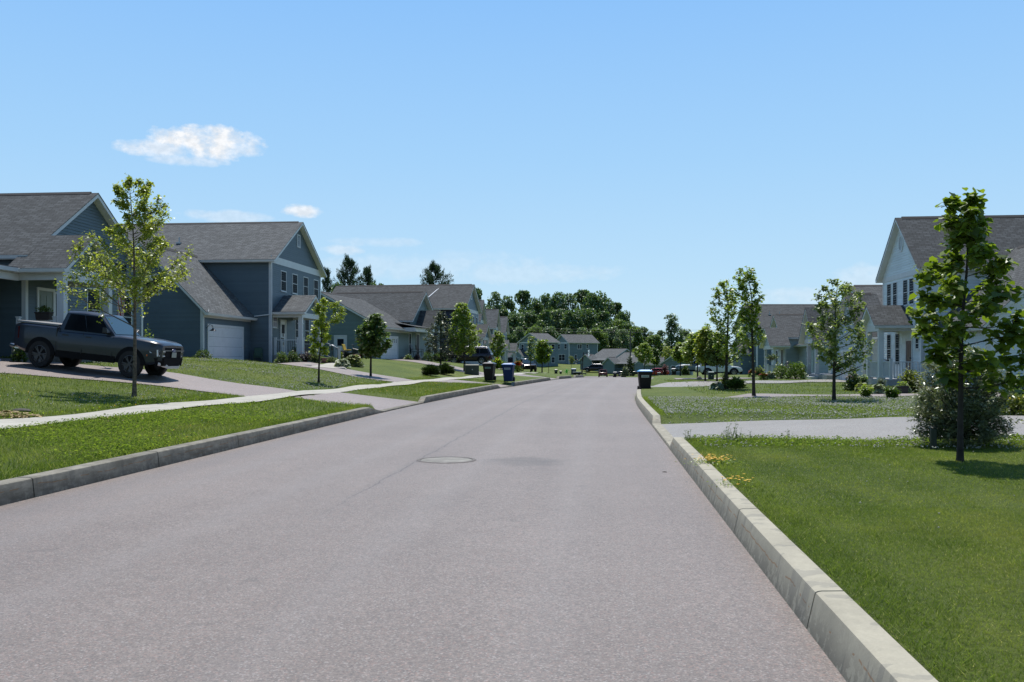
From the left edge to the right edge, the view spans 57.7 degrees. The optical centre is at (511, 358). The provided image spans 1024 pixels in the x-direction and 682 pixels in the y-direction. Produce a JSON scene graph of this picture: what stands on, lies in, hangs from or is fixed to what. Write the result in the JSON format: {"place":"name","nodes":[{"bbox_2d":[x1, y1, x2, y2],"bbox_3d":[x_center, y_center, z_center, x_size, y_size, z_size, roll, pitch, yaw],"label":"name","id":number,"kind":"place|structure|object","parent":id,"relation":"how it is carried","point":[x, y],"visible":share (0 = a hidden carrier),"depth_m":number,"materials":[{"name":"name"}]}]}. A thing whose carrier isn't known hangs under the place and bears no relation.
{"place":"outdoors","nodes":[
{"label":"outdoors","id":0,"kind":"place"},
{"bbox_2d":[0,358,293,395],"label":"driveway","id":1,"kind":"structure","parent":0,"point":[106,373],"depth_m":30.57,"materials":[{"name":"grey concrete"}]},
{"bbox_2d":[9,310,183,376],"bbox_3d":[-13.687,-0.570,30.842,5.235,2.007,2.169,6,1,5],"label":"pickup truck","id":2,"kind":"object","parent":1,"relation":"on","point":[75,338],"visible":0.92,"depth_m":30.00,"materials":[{"name":"blue paint"}]},
{"bbox_2d":[0,372,531,427],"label":"sidewalk","id":3,"kind":"structure","parent":0,"point":[42,420],"depth_m":23.75,"materials":[{"name":"concrete"}]},
{"bbox_2d":[266,362,411,381],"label":"driveway","id":4,"kind":"structure","parent":0,"point":[365,374],"depth_m":49.18,"materials":[{"name":"grey concrete"}]},
{"bbox_2d":[0,377,845,681],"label":"road","id":5,"kind":"structure","parent":0,"point":[564,531],"depth_m":7.17,"materials":[{"name":"grey asphalt"}]},
{"bbox_2d":[416,457,475,462],"bbox_3d":[-1.024,1.577,14.513,0.940,0.008,0.940,0,0,5],"label":"manhole cover","id":6,"kind":"object","parent":5,"relation":"on","point":[446,459],"visible":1,"depth_m":14.52,"materials":[{"name":"metal"}]},
{"bbox_2d":[388,359,483,374],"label":"driveway","id":7,"kind":"structure","parent":0,"point":[460,369],"depth_m":73.48,"materials":[{"name":"grey concrete"}]},
{"bbox_2d":[0,355,1023,681],"bbox_3d":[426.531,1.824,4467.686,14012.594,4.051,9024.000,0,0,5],"label":"ground","id":8,"kind":"structure","parent":0,"point":[400,369],"depth_m":10.70,"materials":[{"name":"green plant"}]},
{"bbox_2d":[10,347,28,361],"bbox_3d":[-16.872,-0.222,31.780,0.593,0.836,0.613,0,0,-7],"label":"shrub","id":9,"kind":"object","parent":8,"relation":"on","point":[17,356],"visible":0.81,"depth_m":31.71,"materials":[{"name":"green plant"}]},
{"bbox_2d":[0,409,130,420],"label":"dry grass","id":10,"kind":"structure","parent":8,"relation":"on","point":[4,412],"depth_m":18.81,"materials":[{"name":"plant"}]},
{"bbox_2d":[0,192,152,361],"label":"house","id":11,"kind":"structure","parent":8,"relation":"on","point":[39,232],"depth_m":35.60,"materials":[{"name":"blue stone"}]},
{"bbox_2d":[34,306,53,319],"bbox_3d":[-16.874,-1.647,33.478,0.638,0.493,0.350,0,0,5],"label":"planter box","id":12,"kind":"object","parent":11,"relation":"on","point":[43,315],"visible":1,"depth_m":33.37,"materials":[{"name":"black"}]},
{"bbox_2d":[39,290,52,319],"bbox_3d":[-17.876,-1.530,35.603,0.034,2.140,0.920,0,0,5],"label":"door","id":13,"kind":"structure","parent":11,"relation":"in","point":[45,297],"depth_m":35.64,"materials":[{"name":"green paint"}]},
{"bbox_2d":[87,288,99,311],"bbox_3d":[-17.540,-2.032,38.956,0.065,1.835,1.080,0,0,5],"label":"window","id":14,"kind":"structure","parent":11,"relation":"in","point":[90,297],"depth_m":38.80,"materials":[{"name":"white paint"}]},
{"bbox_2d":[53,173,193,396],"bbox_3d":[-10.503,-1.981,25.506,3.449,6.185,3.500,0,0,-38],"label":"street tree","id":15,"kind":"object","parent":8,"relation":"on","point":[135,258],"visible":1,"depth_m":25.26,"materials":[{"name":"green plant"}]},
{"bbox_2d":[122,221,340,362],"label":"house","id":16,"kind":"structure","parent":8,"relation":"on","point":[250,289],"depth_m":56.43,"materials":[{"name":"blue wood"}]},
{"bbox_2d":[209,327,241,358],"bbox_3d":[-16.240,-0.680,52.735,0.031,2.148,4.800,0,0,5],"label":"garage door","id":17,"kind":"structure","parent":16,"relation":"in","point":[232,346],"depth_m":52.62,"materials":[{"name":"white paint"}]},
{"bbox_2d":[281,321,285,352],"bbox_3d":[-14.365,-1.305,58.382,0.090,2.090,0.900,0,0,5],"label":"door","id":18,"kind":"structure","parent":16,"relation":"in","point":[283,324],"depth_m":58.42,"materials":[{"name":"white paint"}]},
{"bbox_2d":[0,375,583,505],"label":"kerb","id":19,"kind":"structure","parent":8,"relation":"on","point":[18,489],"depth_m":14.22,"materials":[{"name":"concrete"}]},
{"bbox_2d":[305,297,345,382],"bbox_3d":[-7.830,-0.759,39.201,1.689,3.694,1.351,0,0,5],"label":"street tree","id":20,"kind":"object","parent":8,"relation":"on","point":[320,311],"visible":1,"depth_m":39.14,"materials":[{"name":"green plant"}]},
{"bbox_2d":[321,267,332,292],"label":"pine tree","id":21,"kind":"object","parent":8,"relation":"on","point":[326,286],"visible":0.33,"depth_m":157.53,"materials":[{"name":"green plant"}]},
{"bbox_2d":[333,253,365,284],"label":"pine tree","id":22,"kind":"object","parent":8,"relation":"on","point":[348,263],"visible":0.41,"depth_m":159.54,"materials":[{"name":"green plant"}]},
{"bbox_2d":[340,344,363,358],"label":"riding mower","id":23,"kind":"object","parent":8,"relation":"on","point":[346,352],"visible":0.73,"depth_m":69.35,"materials":[{"name":"paint"}]},
{"bbox_2d":[298,392,415,409],"bbox_3d":[-5.083,1.369,30.823,2.888,0.383,6.000,0,0,5],"label":"driveway apron","id":24,"kind":"object","parent":8,"relation":"on","point":[380,403],"visible":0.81,"depth_m":30.94,"materials":[{"name":"grey concrete"}]},
{"bbox_2d":[358,264,375,284],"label":"pine tree","id":25,"kind":"object","parent":8,"relation":"on","point":[368,274],"visible":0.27,"depth_m":163.48,"materials":[{"name":"green plant"}]},
{"bbox_2d":[353,313,393,375],"bbox_3d":[-7.335,-0.705,48.991,2.070,3.457,2.090,0,0,5],"label":"street tree","id":26,"kind":"object","parent":8,"relation":"on","point":[374,334],"visible":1,"depth_m":48.77,"materials":[{"name":"green plant"}]},
{"bbox_2d":[321,291,444,360],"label":"house","id":27,"kind":"structure","parent":8,"relation":"on","point":[408,318],"depth_m":80.83,"materials":[{"name":"grey"}]},
{"bbox_2d":[335,336,345,357],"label":"door","id":28,"kind":"structure","parent":27,"relation":"in","point":[339,340],"depth_m":74.66,"materials":[{"name":"white paint"}]},
{"bbox_2d":[381,338,396,358],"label":"garage door","id":29,"kind":"structure","parent":27,"relation":"in","point":[391,353],"depth_m":77.29,"materials":[{"name":"white paint"}]},
{"bbox_2d":[332,284,491,364],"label":"house","id":30,"kind":"structure","parent":8,"relation":"on","point":[445,298],"depth_m":101.02,"materials":[{"name":"grey"}]},
{"bbox_2d":[419,364,440,375],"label":"juniper","id":31,"kind":"object","parent":8,"relation":"on","point":[429,369],"visible":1,"depth_m":56.86,"materials":[{"name":"green plant"}]},
{"bbox_2d":[417,259,453,284],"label":"pine tree","id":32,"kind":"object","parent":8,"relation":"on","point":[434,268],"visible":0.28,"depth_m":171.44,"materials":[{"name":"green plant"}]},
{"bbox_2d":[422,311,459,364],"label":"street tree","id":33,"kind":"object","parent":8,"relation":"on","point":[436,328],"visible":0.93,"depth_m":70.89,"materials":[{"name":"green plant"}]},
{"bbox_2d":[437,362,454,374],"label":"juniper","id":34,"kind":"object","parent":8,"relation":"on","point":[445,368],"visible":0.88,"depth_m":61.02,"materials":[{"name":"green plant"}]},
{"bbox_2d":[448,302,482,370],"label":"street tree","id":35,"kind":"object","parent":8,"relation":"on","point":[463,312],"visible":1,"depth_m":70.18,"materials":[{"name":"green plant"}]},
{"bbox_2d":[464,364,478,374],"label":"utility cabinet","id":36,"kind":"object","parent":8,"relation":"on","point":[471,369],"visible":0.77,"depth_m":65.11,"materials":[{"name":"metal"}]},
{"bbox_2d":[479,299,496,361],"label":"house","id":37,"kind":"structure","parent":8,"relation":"on","point":[482,318],"depth_m":110.07,"materials":[{"name":"grey"}]},
{"bbox_2d":[482,362,495,380],"bbox_3d":[-1.342,0.754,55.440,0.732,1.095,0.826,0,0,14],"label":"wheeled bin","id":38,"kind":"object","parent":8,"relation":"on","point":[489,370],"visible":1,"depth_m":55.15,"materials":[{"name":"black plastic"}]},
{"bbox_2d":[486,291,505,310],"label":"woodland tree","id":39,"kind":"object","parent":8,"relation":"on","point":[496,296],"visible":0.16,"depth_m":334.50,"materials":[{"name":"green plant"}]},
{"bbox_2d":[485,309,509,362],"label":"house","id":40,"kind":"structure","parent":8,"relation":"on","point":[493,318],"depth_m":125.15,"materials":[{"name":"white paint"}]},
{"bbox_2d":[489,331,507,356],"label":"street tree","id":41,"kind":"object","parent":8,"relation":"on","point":[497,335],"visible":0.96,"depth_m":101.68,"materials":[{"name":"green plant"}]},
{"bbox_2d":[501,363,514,381],"bbox_3d":[-0.200,0.802,55.046,0.732,1.095,0.826,0,0,11],"label":"wheeled bin","id":42,"kind":"object","parent":8,"relation":"on","point":[508,371],"visible":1,"depth_m":54.75,"materials":[{"name":"blue plastic"}]},
{"bbox_2d":[499,316,517,362],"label":"house","id":43,"kind":"structure","parent":8,"relation":"on","point":[504,322],"depth_m":135.08,"materials":[{"name":"white paint"}]},
{"bbox_2d":[501,295,517,316],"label":"woodland tree","id":44,"kind":"object","parent":8,"relation":"on","point":[509,303],"visible":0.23,"depth_m":341.01,"materials":[{"name":"green plant"}]},
{"bbox_2d":[0,357,1023,527],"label":"clover","id":45,"kind":"object","parent":8,"relation":"on","point":[126,435],"depth_m":19.79,"materials":[{"name":"green plant"}]},
{"bbox_2d":[508,312,526,334],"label":"woodland tree","id":46,"kind":"object","parent":8,"relation":"on","point":[514,320],"visible":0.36,"depth_m":296.04,"materials":[{"name":"green plant"}]},
{"bbox_2d":[509,290,534,328],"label":"woodland tree","id":47,"kind":"object","parent":8,"relation":"on","point":[524,295],"visible":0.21,"depth_m":329.95,"materials":[{"name":"green plant"}]},
{"bbox_2d":[517,358,536,371],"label":"parked suv","id":48,"kind":"object","parent":8,"relation":"on","point":[525,364],"visible":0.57,"depth_m":128.27,"materials":[{"name":"black paint"}]},
{"bbox_2d":[521,310,540,329],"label":"woodland tree","id":49,"kind":"object","parent":8,"relation":"on","point":[532,316],"visible":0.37,"depth_m":301.92,"materials":[{"name":"green plant"}]},
{"bbox_2d":[525,336,536,371],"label":"street tree","id":50,"kind":"object","parent":8,"relation":"on","point":[531,349],"visible":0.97,"depth_m":115.84,"materials":[{"name":"green plant"}]},
{"bbox_2d":[508,333,560,366],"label":"house","id":51,"kind":"structure","parent":8,"relation":"on","point":[553,342],"depth_m":229.15,"materials":[{"name":"white paint"}]},
{"bbox_2d":[527,297,543,324],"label":"woodland tree","id":52,"kind":"object","parent":8,"relation":"on","point":[537,305],"visible":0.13,"depth_m":334.91,"materials":[{"name":"green plant"}]},
{"bbox_2d":[534,339,552,372],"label":"street tree","id":53,"kind":"object","parent":8,"relation":"on","point":[543,350],"visible":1,"depth_m":111.69,"materials":[{"name":"green plant"}]},
{"bbox_2d":[533,309,554,333],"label":"woodland tree","id":54,"kind":"object","parent":8,"relation":"on","point":[546,317],"visible":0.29,"depth_m":296.84,"materials":[{"name":"green plant"}]},
{"bbox_2d":[539,293,554,323],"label":"woodland tree","id":55,"kind":"object","parent":8,"relation":"on","point":[545,299],"visible":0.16,"depth_m":340.40,"materials":[{"name":"green plant"}]},
{"bbox_2d":[544,308,564,338],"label":"woodland tree","id":56,"kind":"object","parent":8,"relation":"on","point":[556,315],"visible":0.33,"depth_m":301.55,"materials":[{"name":"green plant"}]},
{"bbox_2d":[548,291,567,335],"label":"woodland tree","id":57,"kind":"object","parent":8,"relation":"on","point":[555,300],"visible":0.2,"depth_m":329.04,"materials":[{"name":"green plant"}]},
{"bbox_2d":[559,293,578,312],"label":"woodland tree","id":58,"kind":"object","parent":8,"relation":"on","point":[571,300],"visible":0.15,"depth_m":336.00,"materials":[{"name":"green plant"}]},
{"bbox_2d":[559,309,583,333],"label":"woodland tree","id":59,"kind":"object","parent":8,"relation":"on","point":[572,321],"visible":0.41,"depth_m":296.33,"materials":[{"name":"green plant"}]},
{"bbox_2d":[556,334,599,363],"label":"house","id":60,"kind":"structure","parent":8,"relation":"on","point":[575,346],"depth_m":242.44,"materials":[{"name":"white paint"}]},
{"bbox_2d":[572,289,592,332],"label":"woodland tree","id":61,"kind":"object","parent":8,"relation":"on","point":[580,294],"visible":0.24,"depth_m":342.40,"materials":[{"name":"green plant"}]},
{"bbox_2d":[579,308,600,331],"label":"woodland tree","id":62,"kind":"object","parent":8,"relation":"on","point":[587,316],"visible":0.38,"depth_m":301.58,"materials":[{"name":"green plant"}]},
{"bbox_2d":[581,290,607,328],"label":"woodland tree","id":63,"kind":"object","parent":8,"relation":"on","point":[596,302],"visible":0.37,"depth_m":327.76,"materials":[{"name":"green plant"}]},
{"bbox_2d":[590,327,610,351],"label":"woodland tree","id":64,"kind":"object","parent":8,"relation":"on","point":[602,339],"visible":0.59,"depth_m":266.83,"materials":[{"name":"green plant"}]},
{"bbox_2d":[590,311,613,348],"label":"woodland tree","id":65,"kind":"object","parent":8,"relation":"on","point":[603,317],"visible":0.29,"depth_m":297.76,"materials":[{"name":"green plant"}]},
{"bbox_2d":[578,348,629,368],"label":"house","id":66,"kind":"structure","parent":8,"relation":"on","point":[602,355],"depth_m":218.95,"materials":[{"name":"white paint"}]},
{"bbox_2d":[604,326,620,348],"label":"woodland tree","id":67,"kind":"object","parent":8,"relation":"on","point":[611,332],"visible":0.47,"depth_m":271.05,"materials":[{"name":"green plant"}]},
{"bbox_2d":[601,352,645,373],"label":"house","id":68,"kind":"structure","parent":8,"relation":"on","point":[611,365],"depth_m":208.28,"materials":[{"name":"white paint"}]},
{"bbox_2d":[613,329,633,351],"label":"woodland tree","id":69,"kind":"object","parent":8,"relation":"on","point":[625,339],"visible":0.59,"depth_m":263.26,"materials":[{"name":"green plant"}]},
{"bbox_2d":[627,325,644,351],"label":"woodland tree","id":70,"kind":"object","parent":8,"relation":"on","point":[638,341],"visible":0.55,"depth_m":266.73,"materials":[{"name":"green plant"}]},
{"bbox_2d":[632,343,655,369],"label":"street tree","id":71,"kind":"object","parent":8,"relation":"on","point":[643,352],"visible":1,"depth_m":149.53,"materials":[{"name":"green plant"}]},
{"bbox_2d":[637,370,652,388],"bbox_3d":[6.232,1.027,43.635,0.696,1.042,0.786,0,0,1],"label":"wheeled bin","id":72,"kind":"object","parent":8,"relation":"on","point":[644,378],"visible":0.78,"depth_m":43.34,"materials":[{"name":"black plastic"}]},
{"bbox_2d":[646,334,663,355],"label":"woodland tree","id":73,"kind":"object","parent":8,"relation":"on","point":[653,341],"visible":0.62,"depth_m":263.15,"materials":[{"name":"green plant"}]},
{"bbox_2d":[643,356,692,375],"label":"house","id":74,"kind":"structure","parent":8,"relation":"on","point":[669,363],"depth_m":190.38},
{"bbox_2d":[663,313,686,358],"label":"poplar tree","id":75,"kind":"object","parent":8,"relation":"on","point":[672,337],"visible":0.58,"depth_m":254.18,"materials":[{"name":"green plant"}]},
{"bbox_2d":[671,341,685,375],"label":"street tree","id":76,"kind":"object","parent":8,"relation":"on","point":[676,355],"visible":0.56,"depth_m":77.60,"materials":[{"name":"green plant"}]},
{"bbox_2d":[678,330,706,376],"bbox_3d":[12.522,-0.255,63.613,2.228,3.439,2.043,0,0,5],"label":"street tree","id":77,"kind":"object","parent":8,"relation":"on","point":[687,357],"visible":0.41,"depth_m":63.50,"materials":[{"name":"green plant"}]},
{"bbox_2d":[692,327,715,380],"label":"street tree","id":78,"kind":"object","parent":8,"relation":"on","point":[701,339],"visible":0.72,"depth_m":57.26,"materials":[{"name":"green plant"}]},
{"bbox_2d":[675,454,740,465],"bbox_3d":[2.674,1.348,12.300,0.972,0.166,0.946,0,0,-35],"label":"flower clump","id":79,"kind":"object","parent":8,"relation":"on","point":[713,459],"visible":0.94,"depth_m":12.28,"materials":[{"name":"yellow plant"}]},
{"bbox_2d":[703,332,731,380],"bbox_3d":[12.505,-0.144,56.577,1.874,3.237,1.876,0,0,5],"label":"street tree","id":80,"kind":"object","parent":8,"relation":"on","point":[712,358],"visible":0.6,"depth_m":56.45,"materials":[{"name":"green plant"}]},
{"bbox_2d":[695,363,742,374],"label":"parked suv","id":81,"kind":"object","parent":8,"relation":"on","point":[733,370],"visible":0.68,"depth_m":97.08,"materials":[{"name":"white paint"}]},
{"bbox_2d":[702,279,750,388],"bbox_3d":[9.742,-1.092,42.077,2.241,5.075,2.177,0,0,5],"label":"street tree","id":82,"kind":"object","parent":8,"relation":"on","point":[726,351],"visible":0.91,"depth_m":41.89,"materials":[{"name":"green plant"}]},
{"bbox_2d":[726,376,747,389],"bbox_3d":[9.951,1.063,41.214,1.158,0.688,1.089,0,0,0],"label":"ground plant","id":83,"kind":"object","parent":8,"relation":"on","point":[735,383],"visible":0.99,"depth_m":41.01,"materials":[{"name":"green plant"}]},
{"bbox_2d":[725,266,766,395],"bbox_3d":[8.622,-0.980,34.082,1.518,4.873,1.290,0,0,29],"label":"street tree","id":84,"kind":"object","parent":8,"relation":"on","point":[752,318],"visible":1,"depth_m":33.94,"materials":[{"name":"green plant"}]},
{"bbox_2d":[773,363,792,378],"bbox_3d":[17.968,0.806,61.951,1.474,1.201,1.572,0,0,39],"label":"shrub","id":85,"kind":"object","parent":8,"relation":"on","point":[779,370],"visible":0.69,"depth_m":61.83,"materials":[{"name":"green plant"}]},
{"bbox_2d":[731,304,836,374],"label":"house","id":86,"kind":"structure","parent":8,"relation":"on","point":[769,311],"depth_m":108.63,"materials":[{"name":"grey"}]},
{"bbox_2d":[635,377,937,681],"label":"kerb","id":87,"kind":"structure","parent":8,"relation":"on","point":[854,640],"depth_m":5.79,"materials":[{"name":"concrete"}]},
{"bbox_2d":[759,314,827,372],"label":"house","id":88,"kind":"structure","parent":8,"relation":"on","point":[782,332],"depth_m":82.58,"materials":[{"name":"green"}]},
{"bbox_2d":[782,361,808,379],"bbox_3d":[18.627,0.760,60.990,1.742,1.323,1.680,0,0,-30],"label":"shrub","id":89,"kind":"object","parent":8,"relation":"on","point":[794,373],"visible":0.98,"depth_m":60.78,"materials":[{"name":"green plant"}]},
{"bbox_2d":[802,279,874,400],"bbox_3d":[10.526,-0.590,30.068,2.348,4.051,2.076,0,0,5],"label":"street tree","id":90,"kind":"object","parent":8,"relation":"on","point":[831,353],"visible":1,"depth_m":29.94,"materials":[{"name":"green plant"}]},
{"bbox_2d":[798,285,882,379],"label":"house","id":91,"kind":"structure","parent":8,"relation":"on","point":[873,294],"depth_m":57.22,"materials":[{"name":"grey"}]},
{"bbox_2d":[841,372,859,390],"bbox_3d":[14.142,0.949,38.522,0.866,0.944,0.933,0,0,34],"label":"ground plant","id":92,"kind":"object","parent":8,"relation":"on","point":[850,384],"visible":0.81,"depth_m":38.44,"materials":[{"name":"green plant"}]},
{"bbox_2d":[730,392,999,397],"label":"footpath","id":93,"kind":"structure","parent":8,"relation":"on","point":[786,395],"depth_m":34.07,"materials":[{"name":"grey concrete"}]},
{"bbox_2d":[857,384,874,397],"bbox_3d":[12.202,1.129,32.052,0.622,0.549,0.596,0,0,35],"label":"ground plant","id":94,"kind":"object","parent":8,"relation":"on","point":[865,391],"visible":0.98,"depth_m":31.96,"materials":[{"name":"green plant"}]},
{"bbox_2d":[883,385,900,398],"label":"shrub","id":95,"kind":"object","parent":8,"relation":"on","point":[893,392],"visible":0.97,"depth_m":31.07,"materials":[{"name":"green plant"}]},
{"bbox_2d":[897,366,923,390],"bbox_3d":[16.117,0.859,37.538,1.058,1.132,1.085,0,0,23],"label":"shrub","id":96,"kind":"object","parent":8,"relation":"on","point":[908,376],"visible":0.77,"depth_m":37.41,"materials":[{"name":"green plant"}]},
{"bbox_2d":[928,426,937,448],"bbox_3d":[6.442,1.251,14.200,0.120,0.460,0.119,0,0,5],"label":"utility pedestal","id":97,"kind":"object","parent":8,"relation":"on","point":[933,436],"visible":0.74,"depth_m":14.16,"materials":[{"name":"green paint"}]},
{"bbox_2d":[859,215,1023,389],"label":"house","id":98,"kind":"structure","parent":8,"relation":"on","point":[912,241],"depth_m":46.06,"materials":[{"name":"white"}]},
{"bbox_2d":[895,333,899,364],"bbox_3d":[19.930,-0.492,48.052,0.065,1.655,0.740,0,0,5],"label":"window","id":99,"kind":"structure","parent":98,"relation":"in","point":[897,340],"depth_m":48.03,"materials":[{"name":"white paint"}]},
{"bbox_2d":[903,279,907,306],"bbox_3d":[19.811,-3.322,46.802,0.065,1.355,0.770,0,0,5],"label":"window","id":100,"kind":"structure","parent":98,"relation":"in","point":[905,282],"depth_m":46.77,"materials":[{"name":"white paint"}]},
{"bbox_2d":[906,341,910,371],"bbox_3d":[19.744,0.040,46.241,0.090,1.880,0.820,0,0,5],"label":"door","id":101,"kind":"structure","parent":98,"relation":"in","point":[908,343],"depth_m":46.28,"materials":[{"name":"grey wood"}]},
{"bbox_2d":[906,187,1023,461],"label":"street tree","id":102,"kind":"object","parent":8,"relation":"on","point":[960,230],"visible":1,"depth_m":12.16,"materials":[{"name":"green plant"}]},
{"bbox_2d":[906,343,1023,448],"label":"willow shrub","id":103,"kind":"object","parent":8,"relation":"on","point":[977,419],"visible":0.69,"depth_m":14.32,"materials":[{"name":"green plant"}]},
{"bbox_2d":[1001,393,1023,415],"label":"ground plant","id":104,"kind":"object","parent":8,"relation":"on","point":[1017,403],"visible":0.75,"depth_m":21.47,"materials":[{"name":"green plant"}]},
{"bbox_2d":[0,0,1023,358],"label":"sky","id":105,"kind":"structure","parent":0,"point":[644,154],"materials":[{"name":"blue"}]},
{"bbox_2d":[651,379,845,386],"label":"driveway","id":106,"kind":"structure","parent":0,"point":[683,384],"depth_m":53.21,"materials":[{"name":"grey concrete"}]},
{"bbox_2d":[662,415,1023,439],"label":"driveway","id":107,"kind":"structure","parent":0,"point":[870,428],"depth_m":19.27,"materials":[{"name":"grey concrete"}]},
{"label":"driveway","id":108,"kind":"structure","parent":0,"visible":0},
{"bbox_2d":[448,346,493,363],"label":"parked suv","id":109,"kind":"object","parent":108,"relation":"on","point":[482,354],"visible":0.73,"depth_m":89.11,"materials":[{"name":"paint"}]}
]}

